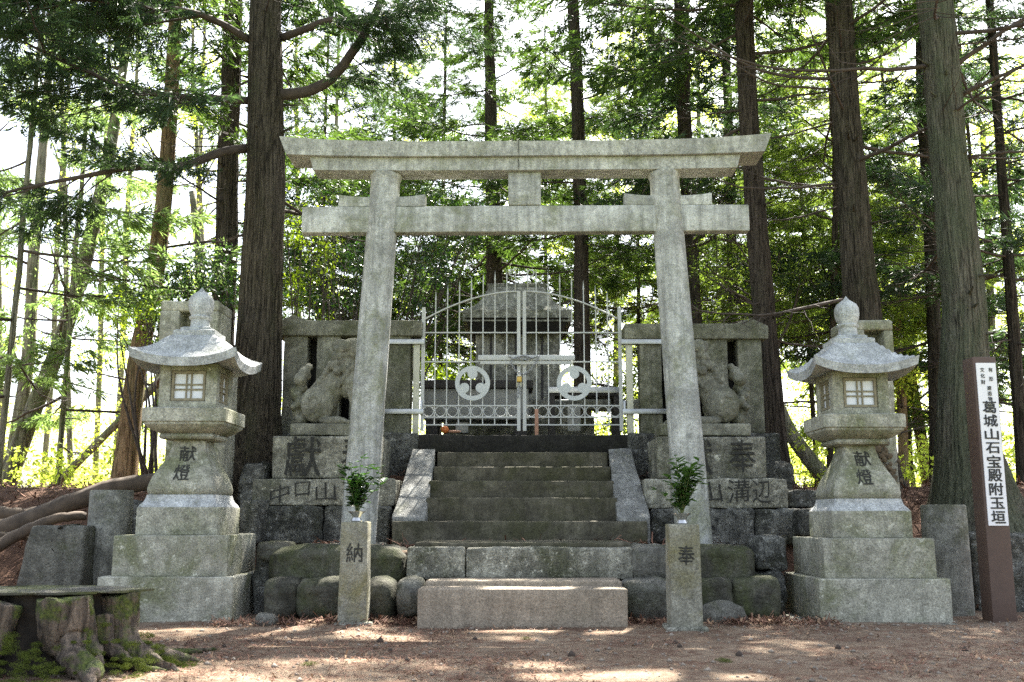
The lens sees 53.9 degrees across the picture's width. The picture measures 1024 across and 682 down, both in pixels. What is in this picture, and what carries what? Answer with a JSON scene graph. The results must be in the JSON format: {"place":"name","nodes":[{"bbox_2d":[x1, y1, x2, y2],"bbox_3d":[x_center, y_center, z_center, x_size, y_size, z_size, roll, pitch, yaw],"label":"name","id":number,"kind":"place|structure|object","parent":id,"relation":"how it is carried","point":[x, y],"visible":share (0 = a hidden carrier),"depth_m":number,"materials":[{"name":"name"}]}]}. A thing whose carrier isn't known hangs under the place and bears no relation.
{"place":"outdoors","nodes":[
{"label":"outdoors","id":0,"kind":"place"},
{"bbox_2d":[0,475,1023,681],"bbox_3d":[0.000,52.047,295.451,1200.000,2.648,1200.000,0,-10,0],"label":"ground","id":1,"kind":"structure","parent":0,"point":[754,660],"depth_m":7.69,"materials":[{"name":"soil"}]},
{"bbox_2d":[16,524,95,585],"bbox_3d":[-4.822,2.328,10.761,0.724,0.730,0.628,0,-10,0],"label":"squared boulder","id":2,"kind":"object","parent":1,"relation":"on","point":[58,554],"visible":0.66,"depth_m":10.48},
{"bbox_2d":[0,7,134,484],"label":"broadleaf tree","id":3,"kind":"object","parent":1,"relation":"on","point":[69,433],"visible":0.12,"depth_m":30.29,"materials":[{"name":"green plant"}]},
{"bbox_2d":[2,56,133,485],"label":"broadleaf tree","id":4,"kind":"object","parent":1,"relation":"on","point":[46,440],"visible":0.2,"depth_m":40.76,"materials":[{"name":"green plant"}]},
{"bbox_2d":[0,9,148,487],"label":"broadleaf tree","id":5,"kind":"object","parent":1,"relation":"on","point":[32,280],"visible":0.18,"depth_m":23.45,"materials":[{"name":"green plant"}]},
{"bbox_2d":[0,473,154,551],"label":"exposed roots","id":6,"kind":"object","parent":1,"relation":"on","point":[17,524],"visible":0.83,"depth_m":11.62,"materials":[{"name":"brown plant"}]},
{"bbox_2d":[3,24,189,486],"bbox_3d":[-8.872,-2.172,20.709,3.802,10.949,4.590,0,-10,0],"label":"broadleaf tree","id":7,"kind":"object","parent":1,"relation":"on","point":[21,441],"visible":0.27,"depth_m":20.05,"materials":[{"name":"green plant"}]},
{"bbox_2d":[0,8,198,486],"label":"tree","id":8,"kind":"object","parent":1,"relation":"on","point":[47,421],"visible":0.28,"depth_m":19.50,"materials":[{"name":"green plant"}]},
{"bbox_2d":[39,0,169,484],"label":"broadleaf tree","id":9,"kind":"object","parent":1,"relation":"on","point":[98,400],"visible":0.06,"depth_m":37.36,"materials":[{"name":"green plant"}]},
{"bbox_2d":[0,585,219,681],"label":"tree stump","id":10,"kind":"object","parent":1,"relation":"on","point":[50,617],"visible":0.88,"depth_m":6.63,"materials":[{"name":"brown wood"}]},
{"bbox_2d":[87,490,133,584],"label":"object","id":11,"kind":"structure","parent":1,"relation":"on","point":[110,514],"depth_m":10.88,"materials":[{"name":"stone"}]},
{"bbox_2d":[42,30,188,463],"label":"broadleaf tree","id":12,"kind":"object","parent":1,"relation":"on","point":[121,370],"visible":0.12,"depth_m":43.51,"materials":[{"name":"green plant"}]},
{"bbox_2d":[0,8,241,485],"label":"broadleaf tree","id":13,"kind":"object","parent":1,"relation":"on","point":[134,221],"visible":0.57,"depth_m":16.44,"materials":[{"name":"green plant"}]},
{"bbox_2d":[34,171,215,486],"bbox_3d":[-9.061,-0.597,24.614,4.277,9.029,4.795,0,-10,0],"label":"broadleaf tree","id":14,"kind":"object","parent":1,"relation":"on","point":[109,430],"visible":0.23,"depth_m":23.94,"materials":[{"name":"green plant"}]},
{"bbox_2d":[92,283,169,474],"bbox_3d":[-5.539,0.677,14.586,1.032,3.035,2.363,5,-11,-27],"label":"evergreen shrub","id":15,"kind":"object","parent":1,"relation":"on","point":[152,465],"visible":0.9,"depth_m":14.57,"materials":[{"name":"green plant"}]},
{"bbox_2d":[55,1,217,458],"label":"broadleaf tree","id":16,"kind":"object","parent":1,"relation":"on","point":[150,148],"visible":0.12,"depth_m":31.79,"materials":[{"name":"green plant"}]},
{"bbox_2d":[99,0,249,478],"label":"broadleaf tree","id":17,"kind":"object","parent":1,"relation":"on","point":[125,461],"visible":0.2,"depth_m":17.63,"materials":[{"name":"brown plant"}]},
{"bbox_2d":[97,287,261,622],"bbox_3d":[-3.420,1.190,10.806,1.345,3.618,1.345,0,-10,0],"label":"stone lantern","id":18,"kind":"object","parent":1,"relation":"on","point":[186,551],"visible":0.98,"depth_m":10.43,"materials":[{"name":"stone"}]},
{"bbox_2d":[118,233,241,343],"bbox_3d":[-5.229,0.247,15.828,2.500,4.303,2.348,0,-10,0],"label":"evergreen shrub","id":19,"kind":"object","parent":1,"relation":"on","point":[211,275],"visible":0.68,"depth_m":15.75,"materials":[{"name":"green plant"}]},
{"bbox_2d":[159,301,237,483],"bbox_3d":[-3.951,0.884,12.632,0.879,2.735,0.620,0,-10,0],"label":"old stone lantern","id":20,"kind":"object","parent":1,"relation":"on","point":[174,315],"visible":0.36,"depth_m":12.56,"materials":[{"name":"stone"}]},
{"bbox_2d":[22,0,393,344],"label":"cedar tree","id":21,"kind":"object","parent":1,"relation":"on","point":[228,131],"visible":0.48,"depth_m":17.67,"materials":[{"name":"green plant"}]},
{"bbox_2d":[131,0,308,324],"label":"broadleaf tree","id":22,"kind":"object","parent":1,"relation":"on","point":[196,143],"visible":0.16,"depth_m":33.32,"materials":[{"name":"green plant"}]},
{"bbox_2d":[239,499,269,543],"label":"wall block","id":23,"kind":"structure","parent":1,"relation":"on","point":[253,516],"depth_m":11.74,"materials":[{"name":"stone"}]},
{"bbox_2d":[237,461,273,506],"bbox_3d":[-3.240,1.877,12.759,0.387,0.708,0.878,0,-10,0],"label":"rock","id":24,"kind":"object","parent":1,"relation":"on","point":[252,471],"visible":0.46,"depth_m":12.41,"materials":[{"name":"stone"}]},
{"bbox_2d":[0,0,514,507],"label":"cedar tree","id":25,"kind":"object","parent":1,"relation":"on","point":[258,328],"visible":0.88,"depth_m":13.32,"materials":[{"name":"brown plant"}]},
{"bbox_2d":[251,556,269,613],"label":"wall block","id":26,"kind":"structure","parent":1,"relation":"on","point":[260,577],"depth_m":10.52,"materials":[{"name":"stone"}]},
{"bbox_2d":[264,576,301,619],"bbox_3d":[-2.299,2.603,10.203,0.397,0.438,0.635,0,-10,0],"label":"boulder","id":27,"kind":"object","parent":1,"relation":"on","point":[280,592],"visible":0.7,"depth_m":9.93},
{"bbox_2d":[296,575,338,620],"bbox_3d":[-1.827,2.610,10.207,0.697,0.485,0.744,0,-10,0],"label":"boulder","id":28,"kind":"object","parent":1,"relation":"on","point":[316,597],"visible":0.43,"depth_m":9.87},
{"bbox_2d":[207,3,428,404],"bbox_3d":[-4.851,-3.135,26.810,6.505,14.605,6.366,9,-13,-41],"label":"cedar tree","id":29,"kind":"object","parent":1,"relation":"on","point":[333,126],"visible":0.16,"depth_m":26.81,"materials":[{"name":"green plant"}]},
{"bbox_2d":[282,186,354,319],"bbox_3d":[-3.234,0.031,15.421,1.416,4.489,2.342,3,-10,-16],"label":"evergreen shrub","id":30,"kind":"object","parent":1,"relation":"on","point":[296,284],"visible":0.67,"depth_m":15.47,"materials":[{"name":"green plant"}]},
{"bbox_2d":[252,436,402,544],"bbox_3d":[-2.329,1.919,12.871,1.812,1.349,1.334,0,-10,0],"label":"pedestal","id":31,"kind":"object","parent":1,"relation":"on","point":[302,491],"visible":0.65,"depth_m":12.29,"materials":[{"name":"stone"}]},
{"bbox_2d":[289,338,384,437],"bbox_3d":[-2.286,0.606,13.141,1.221,1.310,0.609,0,-10,0],"label":"guardian lion","id":32,"kind":"object","parent":31,"relation":"on","point":[316,403],"visible":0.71,"depth_m":12.95},
{"bbox_2d":[269,543,406,582],"bbox_3d":[-1.811,2.383,10.697,1.483,0.470,0.963,0,-10,0],"label":"boulder","id":33,"kind":"object","parent":1,"relation":"on","point":[305,560],"visible":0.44,"depth_m":10.30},
{"bbox_2d":[281,315,422,475],"bbox_3d":[-2.336,0.837,14.318,2.136,2.346,1.022,0,-10,0],"label":"stone fence","id":34,"kind":"object","parent":1,"relation":"on","point":[308,341],"visible":0.3,"depth_m":14.17,"materials":[{"name":"stone"}]},
{"bbox_2d":[385,339,424,433],"bbox_3d":[-1.520,0.637,14.123,0.573,1.325,0.135,0,-10,0],"label":"gate post","id":35,"kind":"object","parent":34,"relation":"attached to","point":[415,411],"visible":0.86,"depth_m":14.10,"materials":[{"name":"metal"}]},
{"bbox_2d":[420,269,520,430],"bbox_3d":[-0.583,0.109,14.286,1.404,2.332,0.077,0,-10,0],"label":"gate leaf","id":36,"kind":"object","parent":35,"relation":"attached to","point":[462,389],"visible":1,"depth_m":14.20,"materials":[{"name":"paint"}]},
{"bbox_2d":[478,355,574,386],"bbox_3d":[0.204,0.422,14.153,1.362,0.450,0.070,0,-10,0],"label":"gate bar","id":37,"kind":"object","parent":36,"relation":"attached to","point":[542,360],"visible":1,"depth_m":14.16,"materials":[{"name":"paint"}]},
{"bbox_2d":[334,522,373,625],"bbox_3d":[-1.494,2.247,9.643,0.362,1.020,0.372,0,-10,0],"label":"offering post","id":38,"kind":"object","parent":1,"relation":"on","point":[354,578],"visible":0.85,"depth_m":9.53,"materials":[{"name":"stone"}]},
{"bbox_2d":[348,511,365,521],"bbox_3d":[-1.503,1.700,9.739,0.176,0.105,0.176,0,-10,0],"label":"vase","id":39,"kind":"object","parent":38,"relation":"on","point":[356,516],"visible":0.94,"depth_m":9.70,"materials":[{"name":"silver metal"}]},
{"bbox_2d":[337,453,387,510],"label":"cut branches","id":40,"kind":"object","parent":39,"relation":"in","point":[356,489],"visible":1,"depth_m":9.78,"materials":[{"name":"green plant"}]},
{"bbox_2d":[0,620,733,681],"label":"moss","id":41,"kind":"object","parent":1,"relation":"on","point":[25,654],"visible":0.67,"depth_m":6.48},
{"bbox_2d":[370,575,397,620],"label":"boulder","id":42,"kind":"object","parent":1,"relation":"on","point":[383,589],"visible":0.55,"depth_m":9.80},
{"bbox_2d":[283,10,485,379],"bbox_3d":[-3.422,-2.988,27.750,7.095,14.572,6.645,0,-10,0],"label":"cedar tree","id":43,"kind":"object","parent":1,"relation":"on","point":[415,73],"visible":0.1,"depth_m":27.58,"materials":[{"name":"green plant"}]},
{"bbox_2d":[282,175,493,401],"bbox_3d":[-2.297,-0.314,17.029,4.093,5.731,2.478,0,-10,0],"label":"evergreen shrub","id":44,"kind":"object","parent":1,"relation":"on","point":[411,302],"visible":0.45,"depth_m":17.15,"materials":[{"name":"green plant"}]},
{"bbox_2d":[396,575,424,617],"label":"boulder","id":45,"kind":"object","parent":1,"relation":"on","point":[408,587],"visible":0.77,"depth_m":9.70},
{"bbox_2d":[406,545,466,579],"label":"kerb block","id":46,"kind":"structure","parent":1,"relation":"on","point":[425,563],"depth_m":10.32,"materials":[{"name":"stone"}]},
{"bbox_2d":[341,0,569,434],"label":"cedar tree","id":47,"kind":"object","parent":1,"relation":"on","point":[440,324],"visible":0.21,"depth_m":25.43,"materials":[{"name":"green plant"}]},
{"bbox_2d":[350,0,655,404],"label":"cedar tree","id":48,"kind":"object","parent":1,"relation":"on","point":[489,115],"visible":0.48,"depth_m":21.62,"materials":[{"name":"green plant"}]},
{"bbox_2d":[3,419,1014,487],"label":"undergrowth","id":49,"kind":"object","parent":1,"relation":"on","point":[915,457],"visible":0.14,"depth_m":18.58,"materials":[{"name":"green plant"}]},
{"bbox_2d":[0,17,1023,487],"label":"wood","id":50,"kind":"object","parent":1,"relation":"on","point":[792,385],"visible":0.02,"depth_m":37.30,"materials":[{"name":"green plant"}]},
{"bbox_2d":[0,470,1023,607],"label":"bank litter","id":51,"kind":"object","parent":1,"relation":"on","point":[798,485],"visible":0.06,"depth_m":13.76,"materials":[{"name":"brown wood"}]},
{"bbox_2d":[1,615,1023,681],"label":"fallen twigs","id":52,"kind":"object","parent":1,"relation":"on","point":[468,663],"depth_m":7.28,"materials":[{"name":"wood"}]},
{"bbox_2d":[392,434,650,545],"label":"stone stairs","id":53,"kind":"structure","parent":1,"relation":"on","point":[531,487],"depth_m":12.56,"materials":[{"name":"stone"}]},
{"bbox_2d":[435,456,608,466],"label":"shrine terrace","id":54,"kind":"structure","parent":1,"relation":"on","point":[436,461],"depth_m":14.62,"materials":[{"name":"stone"}]},
{"bbox_2d":[424,380,532,434],"bbox_3d":[-0.518,1.131,15.537,1.682,0.975,0.720,0,-10,0],"label":"offertory box","id":55,"kind":"object","parent":54,"relation":"on","point":[452,393],"visible":0.62,"depth_m":15.26,"materials":[{"name":"grey wood"}]},
{"bbox_2d":[443,283,593,434],"bbox_3d":[0.112,0.536,17.365,2.464,3.032,1.818,0,-10,0],"label":"stone shrine","id":56,"kind":"object","parent":54,"relation":"on","point":[500,339],"visible":0.49,"depth_m":16.86,"materials":[{"name":"stone"}]},
{"bbox_2d":[532,400,575,434],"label":"stone block","id":57,"kind":"structure","parent":54,"relation":"on","point":[559,429],"depth_m":15.82,"materials":[{"name":"stone"}]},
{"bbox_2d":[547,387,619,434],"bbox_3d":[1.095,1.153,15.305,1.114,0.851,0.550,0,-10,0],"label":"offering table","id":58,"kind":"object","parent":54,"relation":"on","point":[554,393],"visible":0.49,"depth_m":15.10,"materials":[{"name":"metal"}]},
{"bbox_2d":[417,586,627,628],"bbox_3d":[0.098,2.535,9.537,1.955,0.394,0.425,0,-10,0],"label":"front step","id":59,"kind":"object","parent":1,"relation":"on","point":[443,607],"visible":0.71,"depth_m":9.34,"materials":[{"name":"stone"}]},
{"bbox_2d":[202,610,842,627],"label":"drifted litter","id":60,"kind":"object","parent":1,"relation":"on","point":[414,620],"visible":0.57,"depth_m":9.54,"materials":[{"name":"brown wood"}]},
{"bbox_2d":[425,577,621,585],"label":"back slab","id":61,"kind":"structure","parent":1,"relation":"on","point":[609,581],"depth_m":9.79,"materials":[{"name":"stone"}]},
{"bbox_2d":[279,133,770,543],"bbox_3d":[0.151,-0.005,11.774,5.831,4.922,0.558,0,-10,1],"label":"torii","id":62,"kind":"object","parent":1,"relation":"on","point":[665,213],"visible":0.94,"depth_m":11.92,"materials":[{"name":"stone"}]},
{"bbox_2d":[412,349,638,434],"bbox_3d":[0.389,1.622,21.001,5.499,3.168,2.380,0,-10,0],"label":"evergreen shrub","id":63,"kind":"object","parent":1,"relation":"on","point":[442,375],"visible":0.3,"depth_m":20.95,"materials":[{"name":"green plant"}]},
{"bbox_2d":[43,614,1023,681],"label":"pebbles","id":64,"kind":"object","parent":1,"relation":"on","point":[609,648],"visible":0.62,"depth_m":7.79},
{"bbox_2d":[466,546,632,579],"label":"kerb block","id":65,"kind":"structure","parent":1,"relation":"on","point":[539,562],"depth_m":10.31,"materials":[{"name":"stone"}]},
{"bbox_2d":[415,539,630,547],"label":"landing slab","id":66,"kind":"structure","parent":65,"relation":"on","point":[510,543],"depth_m":10.48,"materials":[{"name":"stone"}]},
{"bbox_2d":[468,12,646,422],"bbox_3d":[0.796,-2.956,31.392,6.763,15.382,7.530,0,-10,0],"label":"cedar tree","id":67,"kind":"object","parent":1,"relation":"on","point":[554,101],"visible":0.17,"depth_m":30.69,"materials":[{"name":"green plant"}]},
{"bbox_2d":[428,0,699,420],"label":"cedar tree","id":68,"kind":"object","parent":1,"relation":"on","point":[581,248],"visible":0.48,"depth_m":19.94,"materials":[{"name":"green plant"}]},
{"bbox_2d":[510,0,725,424],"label":"cedar tree","id":69,"kind":"object","parent":1,"relation":"on","point":[653,281],"visible":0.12,"depth_m":27.31,"materials":[{"name":"green plant"}]},
{"bbox_2d":[621,575,666,621],"bbox_3d":[1.348,2.597,10.153,0.563,0.456,0.736,0,-10,0],"label":"boulder","id":70,"kind":"object","parent":1,"relation":"on","point":[647,596],"visible":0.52,"depth_m":9.81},
{"bbox_2d":[631,542,665,577],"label":"boulder","id":71,"kind":"object","parent":1,"relation":"on","point":[648,560],"visible":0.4,"depth_m":10.28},
{"bbox_2d":[662,524,708,631],"bbox_3d":[1.580,2.191,9.257,0.388,1.002,0.397,0,-10,0],"label":"offering post","id":72,"kind":"object","parent":1,"relation":"on","point":[684,605],"visible":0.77,"depth_m":9.13,"materials":[{"name":"stone"}]},
{"bbox_2d":[672,513,690,523],"bbox_3d":[1.577,1.653,9.350,0.176,0.105,0.176,0,-10,0],"label":"vase","id":73,"kind":"object","parent":72,"relation":"on","point":[681,518],"visible":0.97,"depth_m":9.31,"materials":[{"name":"silver metal"}]},
{"bbox_2d":[651,455,708,512],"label":"cut branches","id":74,"kind":"object","parent":73,"relation":"in","point":[683,493],"visible":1,"depth_m":9.33,"materials":[{"name":"green plant"}]},
{"bbox_2d":[571,0,801,386],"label":"cedar tree","id":75,"kind":"object","parent":1,"relation":"on","point":[628,311],"visible":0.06,"depth_m":27.65,"materials":[{"name":"green plant"}]},
{"bbox_2d":[622,318,780,479],"bbox_3d":[2.625,0.859,14.315,2.098,2.298,1.022,0,-10,0],"label":"stone fence","id":76,"kind":"object","parent":1,"relation":"on","point":[738,344],"visible":0.37,"depth_m":14.16,"materials":[{"name":"stone"}]},
{"bbox_2d":[621,339,665,433],"bbox_3d":[1.842,0.637,14.123,0.608,1.325,0.135,0,-10,0],"label":"gate post","id":77,"kind":"object","parent":76,"relation":"attached to","point":[630,411],"visible":0.9,"depth_m":14.10,"materials":[{"name":"metal"}]},
{"bbox_2d":[523,269,622,430],"bbox_3d":[0.855,0.109,14.286,1.404,2.332,0.077,0,-10,0],"label":"gate leaf","id":78,"kind":"object","parent":77,"relation":"attached to","point":[564,389],"visible":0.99,"depth_m":14.19,"materials":[{"name":"paint"}]},
{"bbox_2d":[590,0,831,400],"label":"cedar tree","id":79,"kind":"object","parent":1,"relation":"on","point":[725,71],"visible":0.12,"depth_m":22.50,"materials":[{"name":"green plant"}]},
{"bbox_2d":[701,577,733,604],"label":"boulder","id":80,"kind":"object","parent":1,"relation":"on","point":[716,588],"visible":0.21,"depth_m":9.93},
{"bbox_2d":[640,437,799,545],"bbox_3d":[2.563,1.923,12.872,1.889,1.342,1.328,0,-10,0],"label":"pedestal","id":81,"kind":"object","parent":1,"relation":"on","point":[746,496],"visible":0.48,"depth_m":12.28,"materials":[{"name":"stone"}]},
{"bbox_2d":[654,339,750,437],"bbox_3d":[2.491,0.608,13.143,1.226,1.313,0.611,0,-10,0],"label":"guardian lion","id":82,"kind":"object","parent":81,"relation":"on","point":[723,404],"visible":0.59,"depth_m":12.93},
{"bbox_2d":[703,599,748,623],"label":"boulder","id":83,"kind":"object","parent":1,"relation":"on","point":[716,610],"visible":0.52,"depth_m":9.66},
{"bbox_2d":[616,177,838,483],"bbox_3d":[3.921,-0.164,18.064,4.048,6.100,3.733,0,-10,0],"label":"broadleaf tree","id":84,"kind":"object","parent":1,"relation":"on","point":[810,460],"visible":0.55,"depth_m":17.64,"materials":[{"name":"green plant"}]},
{"bbox_2d":[700,543,754,578],"bbox_3d":[2.063,2.366,10.697,0.974,0.434,0.924,0,-10,0],"label":"boulder","id":85,"kind":"object","parent":1,"relation":"on","point":[729,561],"visible":0.48,"depth_m":10.27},
{"bbox_2d":[560,0,912,386],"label":"cedar tree","id":86,"kind":"object","parent":1,"relation":"on","point":[686,102],"visible":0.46,"depth_m":18.62,"materials":[{"name":"green plant"}]},
{"bbox_2d":[523,0,971,487],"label":"cedar tree","id":87,"kind":"object","parent":1,"relation":"on","point":[760,275],"visible":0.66,"depth_m":16.36,"materials":[{"name":"green plant"}]},
{"bbox_2d":[730,574,780,618],"bbox_3d":[2.434,2.612,10.296,0.514,0.459,0.733,0,-10,0],"label":"boulder","id":88,"kind":"object","parent":1,"relation":"on","point":[757,594],"visible":0.55,"depth_m":9.97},
{"bbox_2d":[755,569,787,614],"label":"wall block","id":89,"kind":"structure","parent":1,"relation":"on","point":[779,576],"depth_m":10.59,"materials":[{"name":"stone"}]},
{"bbox_2d":[746,534,787,571],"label":"wall block","id":90,"kind":"structure","parent":89,"relation":"on","point":[769,551],"depth_m":10.68,"materials":[{"name":"stone"}]},
{"bbox_2d":[700,3,924,485],"bbox_3d":[7.412,-2.875,25.215,7.209,13.665,5.714,5,-11,-26],"label":"cedar tree","id":91,"kind":"object","parent":1,"relation":"on","point":[811,388],"visible":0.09,"depth_m":24.40,"materials":[{"name":"green plant"}]},
{"bbox_2d":[774,48,873,468],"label":"broadleaf tree","id":92,"kind":"object","parent":1,"relation":"on","point":[832,323],"visible":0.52,"depth_m":19.32,"materials":[{"name":"green plant"}]},
{"bbox_2d":[647,0,1023,532],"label":"cedar tree","id":93,"kind":"object","parent":1,"relation":"on","point":[965,333],"visible":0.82,"depth_m":13.24,"materials":[{"name":"grey plant"}]},
{"bbox_2d":[657,0,1023,488],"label":"cedar tree","id":94,"kind":"object","parent":1,"relation":"on","point":[860,288],"visible":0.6,"depth_m":15.02,"materials":[{"name":"brown plant"}]},
{"bbox_2d":[699,0,1021,468],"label":"cedar tree","id":95,"kind":"object","parent":1,"relation":"on","point":[908,331],"visible":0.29,"depth_m":20.92,"materials":[{"name":"green plant"}]},
{"bbox_2d":[831,320,903,498],"bbox_3d":[4.471,1.053,12.705,0.628,2.588,0.614,0,-10,0],"label":"old stone lantern","id":96,"kind":"object","parent":1,"relation":"on","point":[880,332],"visible":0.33,"depth_m":12.57,"materials":[{"name":"stone"}]},
{"bbox_2d":[777,613,957,624],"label":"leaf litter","id":97,"kind":"object","parent":1,"relation":"on","point":[800,617],"visible":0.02,"depth_m":9.77,"materials":[{"name":"plant"}]},
{"bbox_2d":[784,296,952,622],"bbox_3d":[3.645,1.231,10.697,1.298,3.492,1.298,0,-10,0],"label":"stone lantern","id":98,"kind":"object","parent":97,"relation":"on","point":[861,553],"visible":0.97,"depth_m":10.31,"materials":[{"name":"stone"}]},
{"bbox_2d":[773,0,1023,484],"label":"cedar tree","id":99,"kind":"object","parent":1,"relation":"on","point":[933,323],"visible":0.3,"depth_m":18.66,"materials":[{"name":"green plant"}]},
{"bbox_2d":[777,0,1023,484],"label":"cedar tree","id":100,"kind":"object","parent":1,"relation":"on","point":[918,394],"visible":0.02,"depth_m":26.43,"materials":[{"name":"green plant"}]},
{"bbox_2d":[800,158,1000,485],"bbox_3d":[9.512,-0.646,24.604,5.039,8.998,5.210,0,-10,0],"label":"broadleaf tree","id":101,"kind":"object","parent":1,"relation":"on","point":[903,438],"visible":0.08,"depth_m":23.85,"materials":[{"name":"green plant"}]},
{"bbox_2d":[864,0,1023,485],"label":"cedar tree","id":102,"kind":"object","parent":1,"relation":"on","point":[1006,264],"visible":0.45,"depth_m":16.36,"materials":[{"name":"green plant"}]},
{"bbox_2d":[920,504,974,615],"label":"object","id":103,"kind":"structure","parent":1,"relation":"on","point":[944,527],"depth_m":10.43,"materials":[{"name":"stone"}]},
{"bbox_2d":[881,0,1023,466],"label":"cedar tree","id":104,"kind":"object","parent":1,"relation":"on","point":[1004,400],"visible":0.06,"depth_m":24.82,"materials":[{"name":"green plant"}]},
{"bbox_2d":[895,68,1023,355],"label":"broadleaf tree","id":105,"kind":"object","parent":1,"relation":"on","point":[991,322],"visible":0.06,"depth_m":25.53,"materials":[{"name":"green plant"}]},
{"bbox_2d":[962,357,1016,621],"bbox_3d":[4.793,1.509,10.100,0.236,2.700,0.254,0,-10,0],"label":"signpost","id":106,"kind":"object","parent":1,"relation":"on","point":[995,567],"visible":0.98,"depth_m":10.02,"materials":[{"name":"brown paint"}]},
{"bbox_2d":[968,531,1023,611],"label":"wall block","id":107,"kind":"structure","parent":1,"relation":"on","point":[1017,544],"depth_m":10.95,"materials":[{"name":"stone"}]},
{"bbox_2d":[0,0,1023,487],"label":"sky","id":108,"kind":"structure","parent":0,"point":[7,143],"materials":[{"name":"white"}]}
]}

